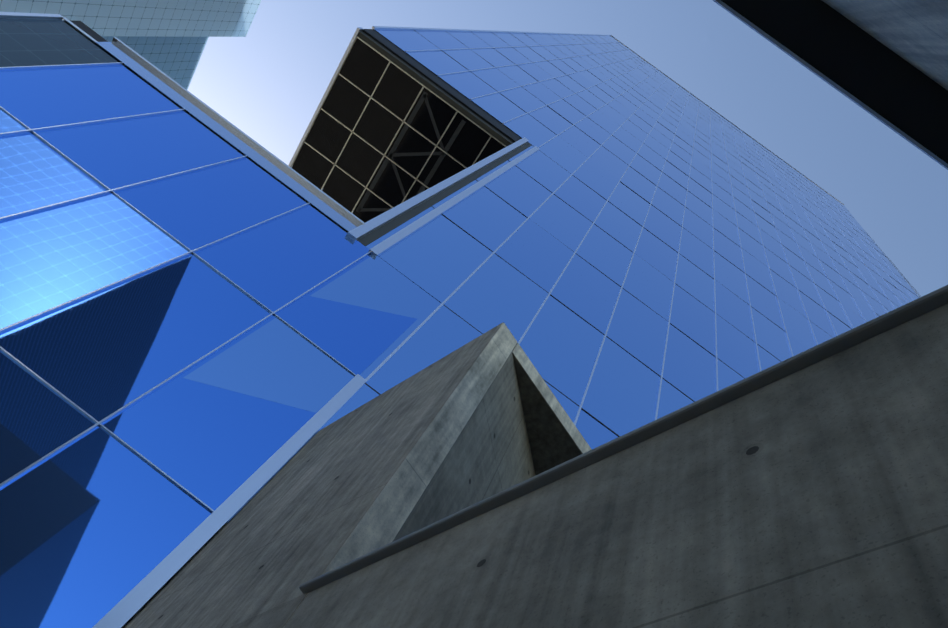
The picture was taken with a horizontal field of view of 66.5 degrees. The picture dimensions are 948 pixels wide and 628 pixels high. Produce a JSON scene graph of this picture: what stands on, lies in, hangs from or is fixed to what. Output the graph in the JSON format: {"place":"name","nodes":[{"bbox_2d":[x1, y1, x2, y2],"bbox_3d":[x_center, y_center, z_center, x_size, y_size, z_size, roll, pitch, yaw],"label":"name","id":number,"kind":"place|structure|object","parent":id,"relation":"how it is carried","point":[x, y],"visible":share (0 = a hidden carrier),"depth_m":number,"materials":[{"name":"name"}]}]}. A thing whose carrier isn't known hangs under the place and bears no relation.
{"place":"outdoors","nodes":[
{"label":"outdoors","id":0,"kind":"place"},
{"bbox_2d":[0,18,117,66],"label":"dark podium bay","id":1,"kind":"object","parent":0,"point":[31,42],"visible":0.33,"depth_m":12.85,"materials":[{"name":"glass"}]},
{"bbox_2d":[0,0,260,89],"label":"background building","id":2,"kind":"structure","parent":0,"point":[169,38],"depth_m":55.17,"materials":[{"name":"teal glass"}]},
{"bbox_2d":[0,65,416,627],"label":"podium glass panels","id":3,"kind":"object","parent":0,"point":[98,524],"visible":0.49,"depth_m":8.98,"materials":[{"name":"blue glass"}]},
{"bbox_2d":[63,17,364,232],"bbox_3d":[-5.178,-3.505,14.141,6.960,0.580,0.700,37,-64,2],"label":"parapet ledge","id":4,"kind":"object","parent":3,"relation":"on","point":[239,140],"visible":0.36,"depth_m":14.01,"materials":[{"name":"grey metal"}]},
{"bbox_2d":[123,322,516,627],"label":"concrete wall","id":5,"kind":"structure","parent":0,"point":[349,487],"depth_m":5.86,"materials":[{"name":"grey concrete"}]},
{"bbox_2d":[356,92,465,212],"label":"soffit steel members","id":6,"kind":"object","parent":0,"point":[391,154],"visible":0.73,"depth_m":26.71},
{"bbox_2d":[392,352,535,541],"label":"concrete wall","id":7,"kind":"structure","parent":0,"point":[489,454],"depth_m":6.67,"materials":[{"name":"grey concrete"}]},
{"bbox_2d":[512,343,591,474],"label":"concrete wall","id":8,"kind":"structure","parent":0,"point":[555,437],"depth_m":7.94,"materials":[{"name":"grey concrete"}]},
{"bbox_2d":[188,0,947,296],"label":"sky","id":9,"kind":"structure","parent":0,"point":[270,82],"materials":[{"name":"blue"}]},
{"bbox_2d":[284,304,947,627],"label":"concrete wall","id":10,"kind":"structure","parent":0,"point":[815,495],"depth_m":2.37,"materials":[{"name":"grey concrete"}]},
{"bbox_2d":[299,285,947,593],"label":"wall coping","id":11,"kind":"object","parent":10,"relation":"on","point":[918,307],"depth_m":3.10,"materials":[{"name":"grey"}]},
{"label":"ground","id":12,"kind":"structure","parent":0,"visible":0},
{"bbox_2d":[70,20,755,302],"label":"trim","id":13,"kind":"structure","parent":12,"relation":"on","point":[448,89],"depth_m":26.11,"materials":[{"name":"black metal"}]},
{"bbox_2d":[288,27,506,222],"bbox_3d":[-2.937,-5.782,27.121,7.070,0.310,6.420,37,-64,2],"label":"soffit grid","id":14,"kind":"object","parent":13,"relation":"attached to","point":[359,123],"visible":0.56,"depth_m":26.77,"materials":[{"name":"black metal"}]},
{"bbox_2d":[0,12,843,256],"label":"tower trim","id":15,"kind":"structure","parent":13,"relation":"attached to","point":[366,228],"depth_m":17.40,"materials":[{"name":"grey metal"}]},
{"bbox_2d":[357,32,531,245],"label":"edge trim","id":16,"kind":"structure","parent":13,"relation":"attached to","point":[376,234],"depth_m":25.27,"materials":[{"name":"grey metal"}]},
{"bbox_2d":[0,42,914,627],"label":"window mullions","id":17,"kind":"object","parent":13,"relation":"attached to","point":[156,578],"visible":0.58,"depth_m":10.11,"materials":[{"name":"grey metal"}]},
{"bbox_2d":[183,29,918,522],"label":"tower glass panels","id":18,"kind":"object","parent":13,"relation":"attached to","point":[441,257],"visible":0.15,"depth_m":23.48,"materials":[{"name":"blue glass"}]},
{"bbox_2d":[365,31,918,436],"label":"panel joints","id":19,"kind":"object","parent":13,"relation":"attached to","point":[649,231],"visible":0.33,"depth_m":33.38,"materials":[{"name":"black metal"}]},
{"bbox_2d":[861,226,920,297],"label":"tower facet","id":20,"kind":"object","parent":13,"relation":"attached to","point":[910,285],"visible":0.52,"depth_m":73.42,"materials":[{"name":"blue glass"}]},
{"bbox_2d":[822,0,947,89],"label":"concrete wall","id":21,"kind":"structure","parent":12,"relation":"on","point":[914,33],"depth_m":4.07,"materials":[{"name":"grey concrete"}]},
{"bbox_2d":[713,0,947,169],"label":"roof beam","id":22,"kind":"structure","parent":21,"relation":"attached to","point":[867,72],"depth_m":5.06,"materials":[{"name":"black metal"}]}
]}

